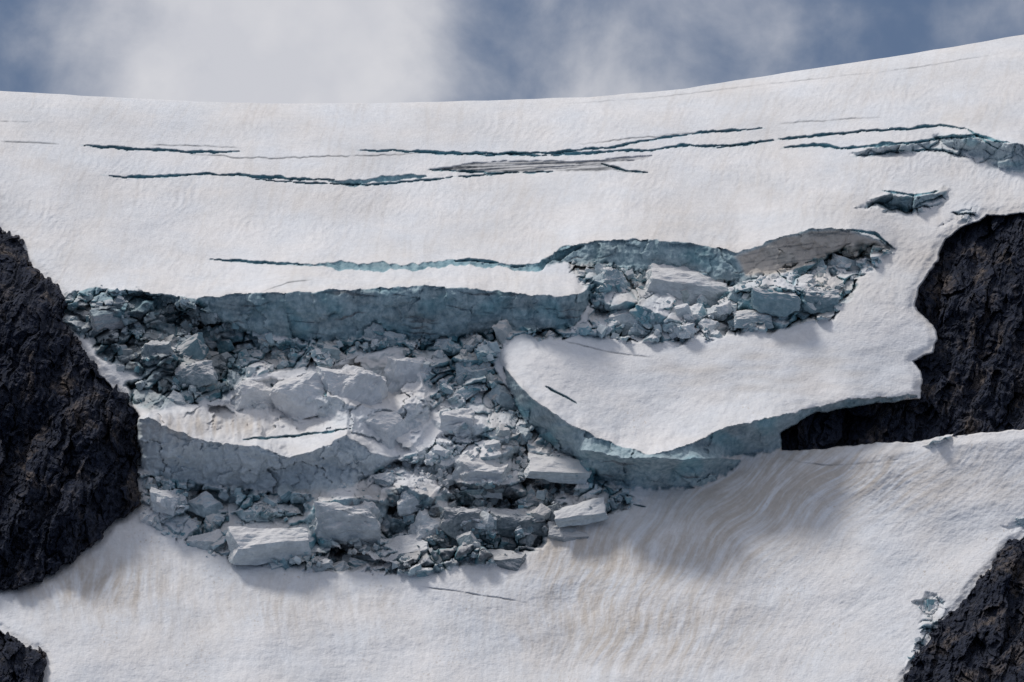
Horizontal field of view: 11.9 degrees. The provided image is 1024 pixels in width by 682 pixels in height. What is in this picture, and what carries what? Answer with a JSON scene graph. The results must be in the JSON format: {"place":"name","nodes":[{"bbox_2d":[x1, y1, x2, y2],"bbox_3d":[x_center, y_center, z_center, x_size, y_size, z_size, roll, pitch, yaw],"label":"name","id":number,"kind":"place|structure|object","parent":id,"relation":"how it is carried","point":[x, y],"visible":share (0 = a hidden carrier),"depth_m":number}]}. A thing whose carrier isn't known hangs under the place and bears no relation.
{"place":"outdoors","nodes":[
{"label":"outdoors","id":0,"kind":"place"},
{"bbox_2d":[0,631,46,681],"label":"rock cliff","id":1,"kind":"structure","parent":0,"point":[19,662],"depth_m":1380.37},
{"bbox_2d":[0,227,140,590],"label":"rock cliff","id":2,"kind":"structure","parent":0,"point":[70,453],"depth_m":1459.11},
{"bbox_2d":[0,35,1023,453],"bbox_3d":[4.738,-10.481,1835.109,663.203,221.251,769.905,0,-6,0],"label":"snowfield","id":3,"kind":"structure","parent":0,"point":[190,199],"depth_m":1571.37},
{"bbox_2d":[0,402,1023,681],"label":"snow slope","id":4,"kind":"structure","parent":0,"point":[828,564],"depth_m":1423.69},
{"bbox_2d":[0,0,1023,103],"label":"sky","id":5,"kind":"structure","parent":0,"point":[228,51]},
{"bbox_2d":[64,132,1023,659],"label":"glacier icefall","id":6,"kind":"object","parent":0,"point":[260,448],"visible":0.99,"depth_m":1481.17},
{"bbox_2d":[89,308,129,331],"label":"serac","id":7,"kind":"object","parent":6,"relation":"on","point":[101,319],"visible":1,"depth_m":1495.23},
{"bbox_2d":[141,340,174,365],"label":"serac","id":8,"kind":"object","parent":6,"relation":"on","point":[151,347],"visible":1,"depth_m":1484.17},
{"bbox_2d":[150,487,180,515],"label":"serac","id":9,"kind":"object","parent":6,"relation":"on","point":[169,497],"visible":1,"depth_m":1449.68},
{"bbox_2d":[175,360,217,387],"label":"serac","id":10,"kind":"object","parent":6,"relation":"on","point":[201,373],"visible":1,"depth_m":1480.41},
{"bbox_2d":[186,529,226,551],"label":"serac","id":11,"kind":"object","parent":6,"relation":"on","point":[204,541],"visible":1,"depth_m":1445.47},
{"bbox_2d":[233,379,274,410],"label":"serac","id":12,"kind":"object","parent":6,"relation":"on","point":[248,391],"visible":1,"depth_m":1481.25},
{"bbox_2d":[225,526,310,564],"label":"serac","id":13,"kind":"object","parent":6,"relation":"on","point":[252,546],"visible":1,"depth_m":1433.39},
{"bbox_2d":[270,346,289,359],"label":"serac","id":14,"kind":"object","parent":6,"relation":"on","point":[274,350],"visible":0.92,"depth_m":1502.07},
{"bbox_2d":[269,371,325,419],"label":"serac","id":15,"kind":"object","parent":6,"relation":"on","point":[289,396],"visible":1,"depth_m":1476.99},
{"bbox_2d":[311,495,382,547],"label":"serac","id":16,"kind":"object","parent":6,"relation":"on","point":[340,523],"visible":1,"depth_m":1438.72},
{"bbox_2d":[316,364,388,405],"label":"serac","id":17,"kind":"object","parent":6,"relation":"on","point":[361,385],"visible":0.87,"depth_m":1477.02},
{"bbox_2d":[352,553,379,563],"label":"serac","id":18,"kind":"object","parent":6,"relation":"on","point":[361,556],"visible":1,"depth_m":1442.93},
{"bbox_2d":[364,322,384,343],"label":"serac","id":19,"kind":"object","parent":6,"relation":"on","point":[369,333],"visible":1,"depth_m":1500.12},
{"bbox_2d":[364,411,410,449],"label":"serac","id":20,"kind":"object","parent":6,"relation":"on","point":[388,428],"visible":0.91,"depth_m":1470.03},
{"bbox_2d":[367,534,429,562],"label":"serac","id":21,"kind":"object","parent":6,"relation":"on","point":[404,544],"visible":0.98,"depth_m":1443.55},
{"bbox_2d":[383,356,434,393],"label":"serac","id":22,"kind":"object","parent":6,"relation":"on","point":[398,374],"visible":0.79,"depth_m":1488.82},
{"bbox_2d":[397,482,426,515],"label":"serac","id":23,"kind":"object","parent":6,"relation":"on","point":[407,503],"visible":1,"depth_m":1450.55},
{"bbox_2d":[407,509,440,539],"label":"serac","id":24,"kind":"object","parent":6,"relation":"on","point":[422,523],"visible":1,"depth_m":1447.06},
{"bbox_2d":[440,408,474,434],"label":"serac","id":25,"kind":"object","parent":6,"relation":"on","point":[460,415],"visible":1,"depth_m":1472.34},
{"bbox_2d":[439,507,480,538],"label":"serac","id":26,"kind":"object","parent":6,"relation":"on","point":[453,519],"visible":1,"depth_m":1443.55},
{"bbox_2d":[454,362,491,388],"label":"serac","id":27,"kind":"object","parent":6,"relation":"on","point":[461,369],"visible":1,"depth_m":1491.32},
{"bbox_2d":[452,454,511,498],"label":"serac","id":28,"kind":"object","parent":6,"relation":"on","point":[477,468],"visible":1,"depth_m":1458.62},
{"bbox_2d":[486,549,525,570],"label":"serac","id":29,"kind":"object","parent":6,"relation":"on","point":[515,560],"visible":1,"depth_m":1435.67},
{"bbox_2d":[489,508,545,537],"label":"serac","id":30,"kind":"object","parent":6,"relation":"on","point":[509,521],"visible":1,"depth_m":1450.60},
{"bbox_2d":[523,492,551,506],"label":"serac","id":31,"kind":"object","parent":6,"relation":"on","point":[534,500],"visible":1,"depth_m":1460.08},
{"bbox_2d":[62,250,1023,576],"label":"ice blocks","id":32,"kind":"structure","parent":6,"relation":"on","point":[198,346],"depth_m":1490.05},
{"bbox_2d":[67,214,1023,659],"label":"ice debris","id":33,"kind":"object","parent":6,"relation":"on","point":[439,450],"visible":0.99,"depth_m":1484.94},
{"bbox_2d":[524,455,591,483],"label":"serac","id":34,"kind":"object","parent":6,"relation":"on","point":[555,469],"visible":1,"depth_m":1458.11},
{"bbox_2d":[547,521,588,541],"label":"serac","id":35,"kind":"object","parent":6,"relation":"on","point":[563,534],"visible":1,"depth_m":1446.02},
{"bbox_2d":[553,497,607,526],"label":"serac","id":36,"kind":"object","parent":6,"relation":"on","point":[582,513],"visible":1,"depth_m":1446.03},
{"bbox_2d":[601,267,627,292],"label":"serac","id":37,"kind":"object","parent":6,"relation":"on","point":[611,275],"visible":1,"depth_m":1515.49},
{"bbox_2d":[608,308,643,335],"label":"serac","id":38,"kind":"object","parent":6,"relation":"on","point":[627,318],"visible":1,"depth_m":1506.02},
{"bbox_2d":[644,263,727,306],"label":"serac","id":39,"kind":"object","parent":6,"relation":"on","point":[663,279],"visible":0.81,"depth_m":1519.47},
{"bbox_2d":[732,309,773,328],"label":"serac","id":40,"kind":"object","parent":6,"relation":"on","point":[743,317],"visible":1,"depth_m":1502.92},
{"bbox_2d":[750,287,800,316],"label":"serac","id":41,"kind":"object","parent":6,"relation":"on","point":[784,303],"visible":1,"depth_m":1502.03},
{"bbox_2d":[801,286,840,313],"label":"serac","id":42,"kind":"object","parent":6,"relation":"on","point":[829,300],"visible":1,"depth_m":1509.45},
{"bbox_2d":[781,213,1023,450],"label":"rock cliff","id":43,"kind":"structure","parent":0,"point":[969,304],"depth_m":1499.45},
{"bbox_2d":[903,538,1023,681],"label":"rock cliff","id":44,"kind":"structure","parent":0,"point":[977,635],"depth_m":1394.23}
]}

